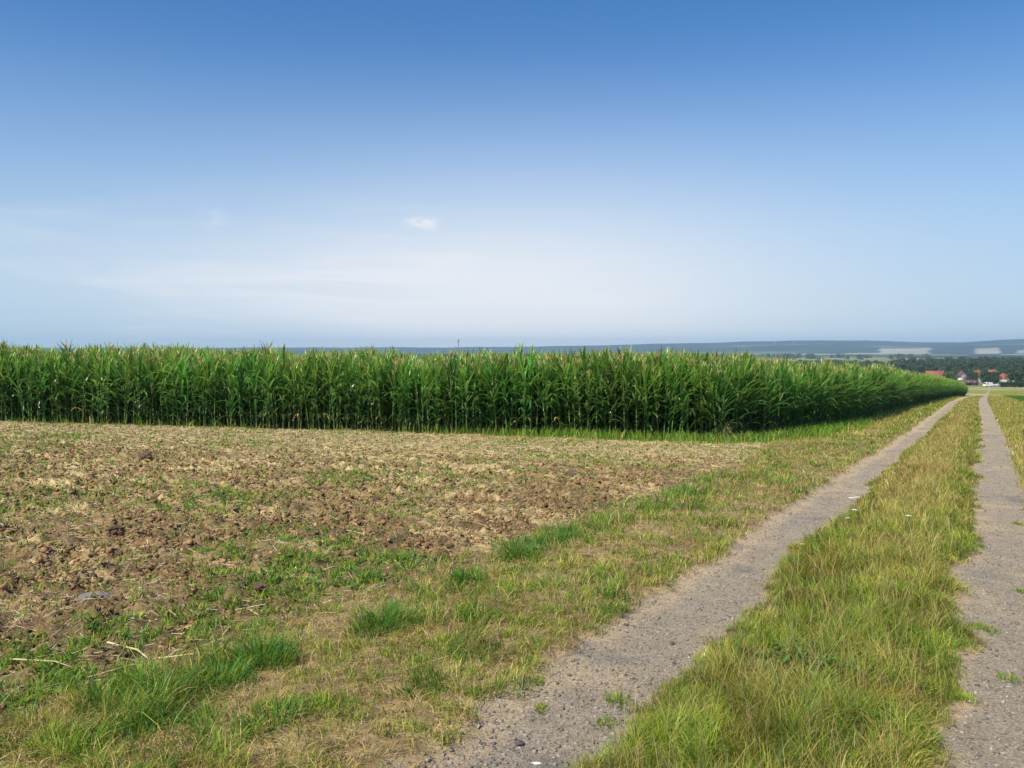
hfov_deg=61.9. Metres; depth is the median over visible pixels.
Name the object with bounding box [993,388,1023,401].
meadow
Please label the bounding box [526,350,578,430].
maize plant
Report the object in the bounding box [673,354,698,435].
maize plant
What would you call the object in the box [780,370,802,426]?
maize plant
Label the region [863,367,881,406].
maize plant
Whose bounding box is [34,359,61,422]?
maize plant
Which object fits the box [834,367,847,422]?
maize plant
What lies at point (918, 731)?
leafy weed
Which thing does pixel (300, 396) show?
maize plant
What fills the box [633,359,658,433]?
maize plant
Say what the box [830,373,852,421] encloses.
maize plant
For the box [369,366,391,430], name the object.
maize plant
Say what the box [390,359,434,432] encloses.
maize plant
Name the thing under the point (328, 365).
maize plant
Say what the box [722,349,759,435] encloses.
maize plant
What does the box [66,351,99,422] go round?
maize plant
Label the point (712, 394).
maize plant
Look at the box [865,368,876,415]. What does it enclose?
maize plant
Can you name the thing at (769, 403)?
maize plant
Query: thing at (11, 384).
maize plant
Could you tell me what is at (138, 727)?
grass tuft
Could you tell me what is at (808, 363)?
maize plant
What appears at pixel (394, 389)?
maize plant
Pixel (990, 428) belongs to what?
path
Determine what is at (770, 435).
weeds
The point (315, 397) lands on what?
maize plant
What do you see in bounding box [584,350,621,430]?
maize plant
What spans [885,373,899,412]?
maize plant
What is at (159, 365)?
maize plant
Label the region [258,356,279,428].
maize plant
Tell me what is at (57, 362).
maize plant
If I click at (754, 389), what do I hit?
maize plant
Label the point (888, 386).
maize plant
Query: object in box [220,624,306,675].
grass tuft
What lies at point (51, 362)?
maize plant
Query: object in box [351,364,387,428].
maize plant
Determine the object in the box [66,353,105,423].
maize plant
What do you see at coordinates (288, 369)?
maize plant
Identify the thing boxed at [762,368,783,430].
maize plant
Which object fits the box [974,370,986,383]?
house
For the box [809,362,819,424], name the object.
maize plant
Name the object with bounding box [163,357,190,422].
maize plant
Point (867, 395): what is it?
maize plant
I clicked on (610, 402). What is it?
maize plant
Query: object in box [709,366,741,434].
maize plant
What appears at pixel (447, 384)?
maize plant
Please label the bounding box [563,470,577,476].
soil clod
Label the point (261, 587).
soil clod
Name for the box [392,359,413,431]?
maize plant
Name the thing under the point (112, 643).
dry stalk
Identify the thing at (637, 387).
maize plant
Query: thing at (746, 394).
maize plant
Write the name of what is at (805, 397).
maize plant
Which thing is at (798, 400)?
maize plant
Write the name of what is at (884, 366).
maize plant
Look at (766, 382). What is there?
maize plant
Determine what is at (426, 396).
maize plant
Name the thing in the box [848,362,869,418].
maize plant
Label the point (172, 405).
maize plant
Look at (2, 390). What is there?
maize plant
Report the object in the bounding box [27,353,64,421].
maize plant
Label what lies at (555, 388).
maize plant
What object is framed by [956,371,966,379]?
house
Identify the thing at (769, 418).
maize plant
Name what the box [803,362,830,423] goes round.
maize plant
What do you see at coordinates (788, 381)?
maize plant
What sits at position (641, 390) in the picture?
maize plant
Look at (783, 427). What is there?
leafy weed
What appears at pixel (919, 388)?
maize crop
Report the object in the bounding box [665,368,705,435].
maize plant
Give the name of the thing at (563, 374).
maize plant
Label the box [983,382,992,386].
van
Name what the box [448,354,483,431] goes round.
maize plant
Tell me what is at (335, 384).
maize plant
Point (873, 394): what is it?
maize plant
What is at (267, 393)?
maize plant
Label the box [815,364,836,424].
maize plant
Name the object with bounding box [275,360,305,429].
maize plant
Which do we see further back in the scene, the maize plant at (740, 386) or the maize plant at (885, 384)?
the maize plant at (885, 384)
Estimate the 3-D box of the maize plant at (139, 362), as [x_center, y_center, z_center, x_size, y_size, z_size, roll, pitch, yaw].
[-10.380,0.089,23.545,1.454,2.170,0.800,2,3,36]
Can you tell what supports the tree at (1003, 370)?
on the ground at (890, 359)
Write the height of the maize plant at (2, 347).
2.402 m
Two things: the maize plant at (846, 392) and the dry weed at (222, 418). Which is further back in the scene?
the maize plant at (846, 392)
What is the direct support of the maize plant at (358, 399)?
on the field
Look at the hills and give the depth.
5974.79 m
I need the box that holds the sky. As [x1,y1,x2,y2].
[0,0,1023,347]
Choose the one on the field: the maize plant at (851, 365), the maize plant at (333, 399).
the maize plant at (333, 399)
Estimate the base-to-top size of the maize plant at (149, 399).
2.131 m
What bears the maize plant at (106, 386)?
on the field
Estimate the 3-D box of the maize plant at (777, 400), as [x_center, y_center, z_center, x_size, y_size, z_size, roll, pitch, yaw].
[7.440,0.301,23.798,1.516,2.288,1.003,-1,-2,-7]
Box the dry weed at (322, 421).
[317,411,330,426]
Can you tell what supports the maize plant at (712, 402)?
on the field
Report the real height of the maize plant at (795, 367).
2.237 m
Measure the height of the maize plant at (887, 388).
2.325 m
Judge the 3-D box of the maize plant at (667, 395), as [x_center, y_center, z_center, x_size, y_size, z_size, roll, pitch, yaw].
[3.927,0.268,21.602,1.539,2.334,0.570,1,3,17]
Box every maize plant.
[0,340,28,420]
[0,345,39,414]
[0,347,34,420]
[0,350,16,420]
[0,351,21,411]
[0,353,14,421]
[0,360,36,418]
[7,357,30,421]
[9,348,42,422]
[20,352,54,421]
[21,354,45,421]
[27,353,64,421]
[32,350,52,421]
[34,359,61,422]
[45,340,96,422]
[45,350,72,423]
[46,352,60,422]
[47,361,88,422]
[49,354,80,421]
[52,356,91,420]
[66,349,110,422]
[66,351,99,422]
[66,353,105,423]
[71,348,113,423]
[77,357,106,423]
[82,348,115,423]
[92,355,124,423]
[92,356,117,424]
[98,352,147,423]
[98,360,131,424]
[102,351,134,417]
[109,345,158,424]
[117,346,145,424]
[121,349,161,419]
[122,350,154,424]
[126,354,167,424]
[128,351,171,419]
[132,359,164,423]
[135,359,174,425]
[138,353,178,425]
[144,357,183,425]
[153,349,191,421]
[153,366,189,423]
[156,353,203,426]
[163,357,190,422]
[167,361,203,426]
[177,353,219,424]
[182,347,223,427]
[183,356,223,421]
[188,363,203,425]
[194,354,236,422]
[196,362,217,426]
[199,362,230,426]
[203,355,241,426]
[207,354,245,423]
[213,349,258,427]
[219,346,278,427]
[220,357,242,425]
[224,350,259,426]
[239,341,289,427]
[240,344,270,428]
[243,349,291,428]
[247,353,285,429]
[250,354,287,427]
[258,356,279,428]
[265,358,299,428]
[273,359,305,428]
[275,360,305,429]
[283,354,324,428]
[290,366,327,429]
[292,362,307,428]
[297,348,318,429]
[303,346,341,428]
[303,362,331,429]
[305,357,326,428]
[307,356,354,427]
[309,352,351,430]
[326,351,350,430]
[331,358,367,424]
[334,356,359,429]
[336,346,390,430]
[337,357,370,429]
[338,357,372,429]
[350,359,367,429]
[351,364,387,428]
[361,356,387,429]
[361,357,391,429]
[368,355,418,431]
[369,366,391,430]
[383,364,409,431]
[389,356,418,431]
[389,365,412,431]
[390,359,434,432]
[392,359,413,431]
[401,370,435,432]
[407,361,432,432]
[413,360,439,432]
[418,369,443,432]
[420,363,443,427]
[426,349,469,433]
[428,346,478,432]
[428,360,462,431]
[432,364,454,432]
[441,363,475,428]
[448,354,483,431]
[453,360,484,432]
[459,363,487,433]
[461,365,498,434]
[470,350,520,430]
[470,360,508,434]
[481,354,523,430]
[483,360,508,434]
[492,364,521,430]
[492,366,530,428]
[494,341,528,428]
[506,356,530,429]
[510,345,545,428]
[517,359,554,434]
[523,356,539,432]
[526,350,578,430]
[531,358,553,430]
[535,362,559,428]
[536,359,569,430]
[547,362,585,430]
[548,351,565,432]
[549,361,585,431]
[554,354,587,430]
[555,370,593,430]
[571,366,602,429]
[572,346,612,430]
[578,345,619,431]
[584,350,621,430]
[587,346,618,430]
[587,360,624,432]
[594,362,637,430]
[595,352,651,432]
[604,353,635,432]
[609,349,666,436]
[618,357,651,432]
[628,358,669,434]
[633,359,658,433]
[637,367,678,434]
[642,363,697,432]
[645,364,663,434]
[648,348,697,434]
[649,349,699,433]
[662,351,695,433]
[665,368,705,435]
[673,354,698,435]
[675,368,711,434]
[679,360,706,433]
[688,362,726,440]
[693,357,736,432]
[693,367,739,428]
[696,369,734,433]
[697,364,716,435]
[702,358,743,430]
[705,360,750,428]
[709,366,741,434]
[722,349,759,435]
[722,349,768,433]
[723,358,769,430]
[723,360,759,436]
[725,356,748,433]
[727,367,760,435]
[728,352,768,432]
[739,368,769,432]
[741,366,751,430]
[747,371,766,432]
[752,364,789,429]
[755,369,776,431]
[756,357,801,422]
[756,376,791,428]
[761,358,807,428]
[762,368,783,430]
[766,361,789,428]
[768,364,804,428]
[774,366,794,429]
[776,369,805,427]
[778,356,801,425]
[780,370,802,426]
[781,358,817,425]
[783,363,800,424]
[790,363,805,425]
[791,371,804,428]
[792,373,809,426]
[796,365,819,426]
[798,357,823,425]
[798,370,821,426]
[798,371,823,423]
[801,364,823,425]
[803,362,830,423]
[804,371,833,424]
[806,365,832,422]
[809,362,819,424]
[812,358,835,423]
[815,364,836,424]
[818,356,844,423]
[818,366,843,420]
[820,369,839,422]
[824,366,856,420]
[824,374,847,420]
[825,366,860,421]
[828,368,853,420]
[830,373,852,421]
[832,359,874,413]
[832,374,860,415]
[833,361,852,417]
[833,366,864,420]
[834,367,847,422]
[836,364,862,419]
[838,370,859,419]
[838,373,856,419]
[845,374,863,419]
[847,361,864,410]
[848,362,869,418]
[850,367,872,418]
[851,374,869,417]
[852,360,862,418]
[857,365,875,414]
[861,367,876,417]
[862,367,875,414]
[862,372,873,416]
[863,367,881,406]
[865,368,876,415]
[865,371,882,417]
[868,363,883,411]
[869,365,884,417]
[869,366,892,416]
[870,365,879,416]
[870,374,880,417]
[875,364,896,413]
[876,364,895,413]
[877,371,888,413]
[878,371,889,413]
[880,369,897,408]
[882,362,889,409]
[882,365,902,412]
[883,370,893,411]
[884,369,899,413]
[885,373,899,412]
[888,366,906,409]
[890,369,898,412]
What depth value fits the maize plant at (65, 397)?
24.00 m
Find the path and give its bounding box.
[378,388,1023,767]
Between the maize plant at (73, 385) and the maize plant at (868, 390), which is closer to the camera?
the maize plant at (73, 385)
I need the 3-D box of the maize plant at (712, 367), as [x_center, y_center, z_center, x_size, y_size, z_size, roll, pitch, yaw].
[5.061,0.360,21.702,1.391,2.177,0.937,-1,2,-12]
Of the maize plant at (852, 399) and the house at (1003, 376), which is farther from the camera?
the house at (1003, 376)
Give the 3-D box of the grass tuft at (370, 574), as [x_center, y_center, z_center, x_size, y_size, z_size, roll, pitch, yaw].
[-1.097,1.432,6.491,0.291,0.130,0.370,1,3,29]
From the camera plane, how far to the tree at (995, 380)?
560.01 m
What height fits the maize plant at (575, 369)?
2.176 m
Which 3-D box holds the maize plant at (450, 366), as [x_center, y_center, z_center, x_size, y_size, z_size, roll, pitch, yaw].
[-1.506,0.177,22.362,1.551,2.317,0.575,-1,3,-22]
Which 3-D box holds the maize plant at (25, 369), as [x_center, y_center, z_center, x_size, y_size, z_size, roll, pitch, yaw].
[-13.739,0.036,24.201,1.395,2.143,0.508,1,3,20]
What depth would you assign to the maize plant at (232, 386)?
23.17 m
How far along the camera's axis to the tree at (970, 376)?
598.64 m
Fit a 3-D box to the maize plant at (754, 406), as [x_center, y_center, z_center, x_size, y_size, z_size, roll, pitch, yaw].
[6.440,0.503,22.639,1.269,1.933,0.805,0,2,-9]
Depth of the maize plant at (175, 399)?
23.41 m
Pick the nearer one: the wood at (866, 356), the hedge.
the hedge
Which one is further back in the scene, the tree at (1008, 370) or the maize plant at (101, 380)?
the tree at (1008, 370)
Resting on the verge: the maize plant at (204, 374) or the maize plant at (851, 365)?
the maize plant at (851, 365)
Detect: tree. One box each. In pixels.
[942,370,958,380]
[964,372,974,379]
[973,371,978,380]
[978,369,988,382]
[981,371,999,383]
[991,376,999,383]
[999,368,1006,373]
[1005,368,1013,380]
[1008,367,1023,381]
[1018,365,1023,377]
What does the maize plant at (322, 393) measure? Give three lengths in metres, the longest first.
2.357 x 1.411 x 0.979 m
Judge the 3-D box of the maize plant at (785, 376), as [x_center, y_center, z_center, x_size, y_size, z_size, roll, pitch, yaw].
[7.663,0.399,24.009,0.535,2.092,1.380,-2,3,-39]
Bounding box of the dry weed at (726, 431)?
[716,421,732,439]
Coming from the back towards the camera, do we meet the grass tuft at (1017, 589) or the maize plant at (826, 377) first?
the maize plant at (826, 377)
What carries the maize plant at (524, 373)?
on the field
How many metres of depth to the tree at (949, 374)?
559.48 m
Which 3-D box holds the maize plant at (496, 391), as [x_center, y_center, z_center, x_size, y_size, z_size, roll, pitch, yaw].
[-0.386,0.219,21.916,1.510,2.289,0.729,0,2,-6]
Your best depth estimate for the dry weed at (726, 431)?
21.42 m
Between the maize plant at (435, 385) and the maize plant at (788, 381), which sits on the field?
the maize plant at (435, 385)
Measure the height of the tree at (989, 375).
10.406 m
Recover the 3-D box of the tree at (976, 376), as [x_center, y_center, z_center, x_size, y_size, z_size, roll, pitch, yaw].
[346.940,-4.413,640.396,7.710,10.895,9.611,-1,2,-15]
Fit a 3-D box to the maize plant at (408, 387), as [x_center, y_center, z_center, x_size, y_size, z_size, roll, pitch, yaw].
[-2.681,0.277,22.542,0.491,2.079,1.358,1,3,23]
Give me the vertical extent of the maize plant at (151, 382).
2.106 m
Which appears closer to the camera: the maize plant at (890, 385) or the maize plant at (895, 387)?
the maize plant at (890, 385)
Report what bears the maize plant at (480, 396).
on the field
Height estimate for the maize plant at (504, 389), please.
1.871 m
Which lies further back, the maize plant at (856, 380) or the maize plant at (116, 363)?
the maize plant at (856, 380)
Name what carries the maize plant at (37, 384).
on the field
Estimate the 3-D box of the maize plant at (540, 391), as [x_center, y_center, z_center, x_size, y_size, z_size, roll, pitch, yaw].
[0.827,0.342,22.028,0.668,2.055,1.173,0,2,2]
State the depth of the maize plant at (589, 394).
21.79 m
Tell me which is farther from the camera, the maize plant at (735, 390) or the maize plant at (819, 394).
the maize plant at (819, 394)
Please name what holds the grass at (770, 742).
on the verge
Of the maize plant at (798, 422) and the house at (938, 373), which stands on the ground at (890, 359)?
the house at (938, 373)
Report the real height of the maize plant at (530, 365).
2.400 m
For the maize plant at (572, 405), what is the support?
on the field
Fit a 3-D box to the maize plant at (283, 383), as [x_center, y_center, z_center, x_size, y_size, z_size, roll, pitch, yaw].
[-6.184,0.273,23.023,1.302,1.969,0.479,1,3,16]
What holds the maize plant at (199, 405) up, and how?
on the field
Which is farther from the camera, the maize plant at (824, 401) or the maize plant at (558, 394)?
the maize plant at (824, 401)
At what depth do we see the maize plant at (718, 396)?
21.35 m
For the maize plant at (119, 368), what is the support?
on the field
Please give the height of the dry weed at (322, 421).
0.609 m
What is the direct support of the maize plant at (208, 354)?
on the field
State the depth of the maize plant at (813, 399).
26.13 m
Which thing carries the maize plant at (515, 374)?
on the field
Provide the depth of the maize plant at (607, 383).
21.71 m
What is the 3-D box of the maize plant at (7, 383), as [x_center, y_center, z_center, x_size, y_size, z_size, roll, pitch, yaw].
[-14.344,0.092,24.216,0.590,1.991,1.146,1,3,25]
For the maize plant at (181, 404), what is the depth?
23.48 m
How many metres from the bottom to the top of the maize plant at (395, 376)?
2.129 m
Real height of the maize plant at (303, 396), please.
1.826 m
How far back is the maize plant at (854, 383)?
29.97 m
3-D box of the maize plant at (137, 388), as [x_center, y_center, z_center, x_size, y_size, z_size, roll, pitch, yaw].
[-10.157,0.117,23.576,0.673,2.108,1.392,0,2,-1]
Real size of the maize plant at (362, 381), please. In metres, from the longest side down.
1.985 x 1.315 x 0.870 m
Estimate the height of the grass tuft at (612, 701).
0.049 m
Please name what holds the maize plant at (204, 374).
on the field
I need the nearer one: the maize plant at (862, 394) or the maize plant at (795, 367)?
the maize plant at (795, 367)
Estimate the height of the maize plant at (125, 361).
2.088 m
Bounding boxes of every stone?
[76,591,112,603]
[514,739,524,746]
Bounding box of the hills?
[23,339,1023,358]
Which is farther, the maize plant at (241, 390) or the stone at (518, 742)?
the maize plant at (241, 390)
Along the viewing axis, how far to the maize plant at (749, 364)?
22.60 m
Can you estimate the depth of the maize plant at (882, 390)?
36.64 m
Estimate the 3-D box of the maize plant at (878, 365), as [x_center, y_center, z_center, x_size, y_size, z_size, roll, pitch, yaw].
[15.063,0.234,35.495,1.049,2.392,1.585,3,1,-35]
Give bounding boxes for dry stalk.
[12,658,83,671]
[107,641,149,663]
[158,652,217,658]
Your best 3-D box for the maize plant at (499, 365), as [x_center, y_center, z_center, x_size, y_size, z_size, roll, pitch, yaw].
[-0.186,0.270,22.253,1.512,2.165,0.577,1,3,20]
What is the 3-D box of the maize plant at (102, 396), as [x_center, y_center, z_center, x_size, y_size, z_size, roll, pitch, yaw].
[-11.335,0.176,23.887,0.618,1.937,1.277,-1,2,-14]
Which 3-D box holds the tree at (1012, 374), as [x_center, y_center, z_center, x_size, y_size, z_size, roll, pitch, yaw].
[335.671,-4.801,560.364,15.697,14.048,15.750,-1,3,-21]
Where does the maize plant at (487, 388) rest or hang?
on the field
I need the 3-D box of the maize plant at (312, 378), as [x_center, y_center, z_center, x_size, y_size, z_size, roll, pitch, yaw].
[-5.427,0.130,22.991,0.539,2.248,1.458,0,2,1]
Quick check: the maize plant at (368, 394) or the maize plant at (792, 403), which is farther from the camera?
the maize plant at (792, 403)
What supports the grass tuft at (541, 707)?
on the path
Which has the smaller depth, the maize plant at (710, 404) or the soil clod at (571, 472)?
the soil clod at (571, 472)
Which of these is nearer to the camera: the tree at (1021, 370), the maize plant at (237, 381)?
the maize plant at (237, 381)
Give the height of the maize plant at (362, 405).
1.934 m
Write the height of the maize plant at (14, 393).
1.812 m
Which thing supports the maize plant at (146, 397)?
on the field
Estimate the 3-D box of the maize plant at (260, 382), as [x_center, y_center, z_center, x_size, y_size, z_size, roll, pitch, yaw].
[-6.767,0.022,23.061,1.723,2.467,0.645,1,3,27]
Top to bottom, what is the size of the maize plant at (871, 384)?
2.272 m
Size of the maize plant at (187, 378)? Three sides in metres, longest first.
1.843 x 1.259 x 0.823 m
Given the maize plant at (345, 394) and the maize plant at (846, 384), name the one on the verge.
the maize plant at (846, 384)
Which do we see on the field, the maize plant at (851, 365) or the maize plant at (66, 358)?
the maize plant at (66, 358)
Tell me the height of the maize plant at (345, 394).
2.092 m
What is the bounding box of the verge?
[0,388,1023,767]
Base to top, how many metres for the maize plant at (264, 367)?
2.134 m
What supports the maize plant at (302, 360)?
on the field
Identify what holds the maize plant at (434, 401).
on the field
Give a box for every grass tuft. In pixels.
[104,660,214,713]
[104,698,174,740]
[173,648,265,700]
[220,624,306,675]
[224,690,331,748]
[339,597,426,642]
[349,565,385,584]
[384,548,415,564]
[440,563,486,584]
[487,540,544,564]
[529,674,545,685]
[532,526,577,548]
[534,702,548,714]
[596,714,622,730]
[602,689,632,712]
[971,619,998,634]
[995,669,1023,684]
[1012,586,1023,593]
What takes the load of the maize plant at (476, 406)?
on the field
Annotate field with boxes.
[0,387,977,730]
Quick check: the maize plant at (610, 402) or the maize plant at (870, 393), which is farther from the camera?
the maize plant at (870, 393)
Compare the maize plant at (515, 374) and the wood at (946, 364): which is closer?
the maize plant at (515, 374)
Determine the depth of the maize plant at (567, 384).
21.90 m
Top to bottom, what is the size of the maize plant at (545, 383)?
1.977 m
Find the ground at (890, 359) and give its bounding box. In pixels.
[420,357,1023,388]
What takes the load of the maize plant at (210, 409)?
on the field
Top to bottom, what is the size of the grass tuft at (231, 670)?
0.151 m
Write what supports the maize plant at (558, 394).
on the field
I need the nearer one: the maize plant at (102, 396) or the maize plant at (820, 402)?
the maize plant at (102, 396)
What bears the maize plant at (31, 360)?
on the field
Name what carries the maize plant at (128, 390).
on the field
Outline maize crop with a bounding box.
[0,340,968,437]
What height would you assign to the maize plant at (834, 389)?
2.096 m
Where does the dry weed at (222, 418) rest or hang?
on the field
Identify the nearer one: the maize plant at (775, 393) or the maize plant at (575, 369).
the maize plant at (575, 369)
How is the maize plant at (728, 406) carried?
on the field
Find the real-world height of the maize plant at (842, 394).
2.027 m
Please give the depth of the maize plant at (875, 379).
33.76 m
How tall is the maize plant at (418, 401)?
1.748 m
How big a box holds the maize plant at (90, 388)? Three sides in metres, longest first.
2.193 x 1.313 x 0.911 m
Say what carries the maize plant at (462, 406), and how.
on the field
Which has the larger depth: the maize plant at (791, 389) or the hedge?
the hedge
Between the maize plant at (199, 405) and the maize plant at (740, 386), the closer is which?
the maize plant at (740, 386)
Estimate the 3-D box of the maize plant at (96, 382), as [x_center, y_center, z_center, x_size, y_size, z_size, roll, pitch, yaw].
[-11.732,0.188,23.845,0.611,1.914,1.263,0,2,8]
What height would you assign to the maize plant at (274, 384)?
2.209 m
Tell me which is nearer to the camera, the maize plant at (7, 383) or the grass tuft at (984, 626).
the grass tuft at (984, 626)
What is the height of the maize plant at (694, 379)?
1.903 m
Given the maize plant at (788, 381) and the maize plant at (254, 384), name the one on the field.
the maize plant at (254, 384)
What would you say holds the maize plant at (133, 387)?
on the field
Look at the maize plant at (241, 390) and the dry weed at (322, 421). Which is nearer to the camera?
the maize plant at (241, 390)
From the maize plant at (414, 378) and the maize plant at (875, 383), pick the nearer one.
the maize plant at (414, 378)
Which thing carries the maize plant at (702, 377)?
on the field
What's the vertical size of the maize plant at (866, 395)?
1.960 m
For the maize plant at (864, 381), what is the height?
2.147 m
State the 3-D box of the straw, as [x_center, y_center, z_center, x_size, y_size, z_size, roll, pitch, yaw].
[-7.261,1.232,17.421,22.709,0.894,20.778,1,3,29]
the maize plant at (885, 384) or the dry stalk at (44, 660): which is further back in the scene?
the maize plant at (885, 384)
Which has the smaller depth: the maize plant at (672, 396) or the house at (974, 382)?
the maize plant at (672, 396)
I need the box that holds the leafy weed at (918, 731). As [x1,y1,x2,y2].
[834,702,944,758]
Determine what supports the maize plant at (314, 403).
on the field
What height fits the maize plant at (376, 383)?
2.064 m
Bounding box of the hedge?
[999,382,1023,387]
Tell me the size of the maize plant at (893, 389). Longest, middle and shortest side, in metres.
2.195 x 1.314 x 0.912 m
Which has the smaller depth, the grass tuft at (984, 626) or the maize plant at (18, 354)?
the grass tuft at (984, 626)
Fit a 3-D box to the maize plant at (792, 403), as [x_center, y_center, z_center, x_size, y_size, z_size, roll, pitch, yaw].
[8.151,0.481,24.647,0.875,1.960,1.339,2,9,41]
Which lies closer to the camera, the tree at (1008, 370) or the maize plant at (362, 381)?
the maize plant at (362, 381)
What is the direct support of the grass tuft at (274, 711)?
on the verge
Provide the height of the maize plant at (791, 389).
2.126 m
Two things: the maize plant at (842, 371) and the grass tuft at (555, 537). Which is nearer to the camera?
the grass tuft at (555, 537)
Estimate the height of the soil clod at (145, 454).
0.128 m
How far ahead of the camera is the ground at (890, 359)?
2364.57 m
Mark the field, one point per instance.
(182, 589)
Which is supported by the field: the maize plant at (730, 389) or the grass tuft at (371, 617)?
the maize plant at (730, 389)
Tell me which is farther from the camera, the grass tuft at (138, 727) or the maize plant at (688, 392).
the maize plant at (688, 392)
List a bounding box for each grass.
[530,396,993,767]
[988,391,1023,509]
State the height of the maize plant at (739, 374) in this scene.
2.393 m
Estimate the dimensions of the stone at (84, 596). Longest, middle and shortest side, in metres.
0.231 x 0.116 x 0.073 m
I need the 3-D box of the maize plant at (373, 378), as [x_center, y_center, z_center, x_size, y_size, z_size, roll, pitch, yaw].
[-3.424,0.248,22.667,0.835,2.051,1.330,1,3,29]
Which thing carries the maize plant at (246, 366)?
on the field
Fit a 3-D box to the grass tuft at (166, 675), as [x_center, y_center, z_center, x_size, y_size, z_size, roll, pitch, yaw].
[-1.672,1.417,4.090,0.463,0.167,0.626,1,3,29]
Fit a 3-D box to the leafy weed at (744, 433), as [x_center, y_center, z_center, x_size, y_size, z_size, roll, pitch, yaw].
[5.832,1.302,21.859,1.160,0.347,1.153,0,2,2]
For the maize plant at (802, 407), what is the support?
on the verge
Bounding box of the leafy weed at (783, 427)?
[760,426,800,434]
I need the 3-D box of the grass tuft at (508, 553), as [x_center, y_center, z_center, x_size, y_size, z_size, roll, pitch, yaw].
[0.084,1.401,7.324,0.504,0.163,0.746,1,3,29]
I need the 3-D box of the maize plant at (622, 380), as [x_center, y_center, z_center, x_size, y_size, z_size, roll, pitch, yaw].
[2.871,0.287,21.748,1.571,2.252,0.602,0,2,-2]
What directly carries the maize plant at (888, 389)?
on the verge
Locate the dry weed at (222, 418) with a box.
[216,408,226,423]
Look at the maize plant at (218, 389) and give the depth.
23.38 m
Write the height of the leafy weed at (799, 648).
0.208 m
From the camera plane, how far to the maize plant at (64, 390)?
23.95 m
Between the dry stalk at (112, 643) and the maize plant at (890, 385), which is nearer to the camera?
the dry stalk at (112, 643)
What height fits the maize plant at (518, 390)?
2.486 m
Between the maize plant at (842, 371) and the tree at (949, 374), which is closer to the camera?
the maize plant at (842, 371)
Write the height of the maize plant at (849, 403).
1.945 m
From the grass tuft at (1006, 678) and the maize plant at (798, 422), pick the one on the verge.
the maize plant at (798, 422)
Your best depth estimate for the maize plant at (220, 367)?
23.34 m
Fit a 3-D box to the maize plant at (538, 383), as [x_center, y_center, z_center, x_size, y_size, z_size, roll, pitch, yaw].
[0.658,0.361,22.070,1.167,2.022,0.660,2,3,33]
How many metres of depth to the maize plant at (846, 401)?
29.20 m
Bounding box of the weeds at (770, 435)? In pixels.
[0,411,887,727]
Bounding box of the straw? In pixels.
[0,419,782,738]
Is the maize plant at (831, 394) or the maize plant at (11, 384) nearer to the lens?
the maize plant at (11, 384)
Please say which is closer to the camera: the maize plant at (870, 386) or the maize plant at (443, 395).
the maize plant at (443, 395)
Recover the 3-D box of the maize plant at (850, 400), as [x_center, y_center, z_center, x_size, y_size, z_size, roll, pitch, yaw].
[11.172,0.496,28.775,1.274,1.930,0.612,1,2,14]
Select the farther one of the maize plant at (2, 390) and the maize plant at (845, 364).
the maize plant at (845, 364)
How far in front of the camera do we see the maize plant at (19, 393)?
24.01 m
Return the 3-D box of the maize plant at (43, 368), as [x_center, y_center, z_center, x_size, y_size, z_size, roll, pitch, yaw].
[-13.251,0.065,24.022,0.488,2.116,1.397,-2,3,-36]
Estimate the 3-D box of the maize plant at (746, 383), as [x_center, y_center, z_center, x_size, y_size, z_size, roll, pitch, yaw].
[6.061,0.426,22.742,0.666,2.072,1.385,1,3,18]
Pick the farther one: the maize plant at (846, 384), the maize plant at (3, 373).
the maize plant at (846, 384)
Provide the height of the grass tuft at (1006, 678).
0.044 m
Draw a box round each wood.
[296,352,929,359]
[771,356,1023,373]
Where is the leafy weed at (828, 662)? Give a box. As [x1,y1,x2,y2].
[798,654,867,689]
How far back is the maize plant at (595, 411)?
21.86 m
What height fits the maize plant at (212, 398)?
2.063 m
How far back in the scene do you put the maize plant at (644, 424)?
21.61 m
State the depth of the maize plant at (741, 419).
22.15 m
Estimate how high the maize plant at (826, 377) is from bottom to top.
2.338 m
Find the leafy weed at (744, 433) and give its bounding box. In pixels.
[730,429,759,437]
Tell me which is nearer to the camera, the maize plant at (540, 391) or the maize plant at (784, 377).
the maize plant at (540, 391)
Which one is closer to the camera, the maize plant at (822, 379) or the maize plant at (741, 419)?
the maize plant at (741, 419)
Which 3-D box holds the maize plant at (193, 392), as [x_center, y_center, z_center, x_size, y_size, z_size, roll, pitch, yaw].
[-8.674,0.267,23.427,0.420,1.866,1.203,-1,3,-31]
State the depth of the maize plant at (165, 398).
23.61 m
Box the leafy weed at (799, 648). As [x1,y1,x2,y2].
[751,638,841,681]
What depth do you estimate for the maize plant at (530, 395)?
22.16 m
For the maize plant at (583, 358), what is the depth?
21.84 m
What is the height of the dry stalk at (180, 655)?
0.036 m
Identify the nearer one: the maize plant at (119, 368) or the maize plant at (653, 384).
the maize plant at (653, 384)
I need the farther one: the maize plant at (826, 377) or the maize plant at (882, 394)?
the maize plant at (882, 394)
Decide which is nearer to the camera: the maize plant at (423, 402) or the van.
the maize plant at (423, 402)
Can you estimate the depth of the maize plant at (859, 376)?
30.59 m
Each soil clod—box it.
[105,525,124,533]
[138,451,151,458]
[179,598,190,603]
[252,582,268,590]
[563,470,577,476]
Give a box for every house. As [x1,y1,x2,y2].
[924,370,946,376]
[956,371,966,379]
[958,380,978,384]
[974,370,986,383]
[996,373,1010,383]
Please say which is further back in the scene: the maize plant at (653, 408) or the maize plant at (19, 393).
the maize plant at (19, 393)
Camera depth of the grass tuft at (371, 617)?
5.24 m

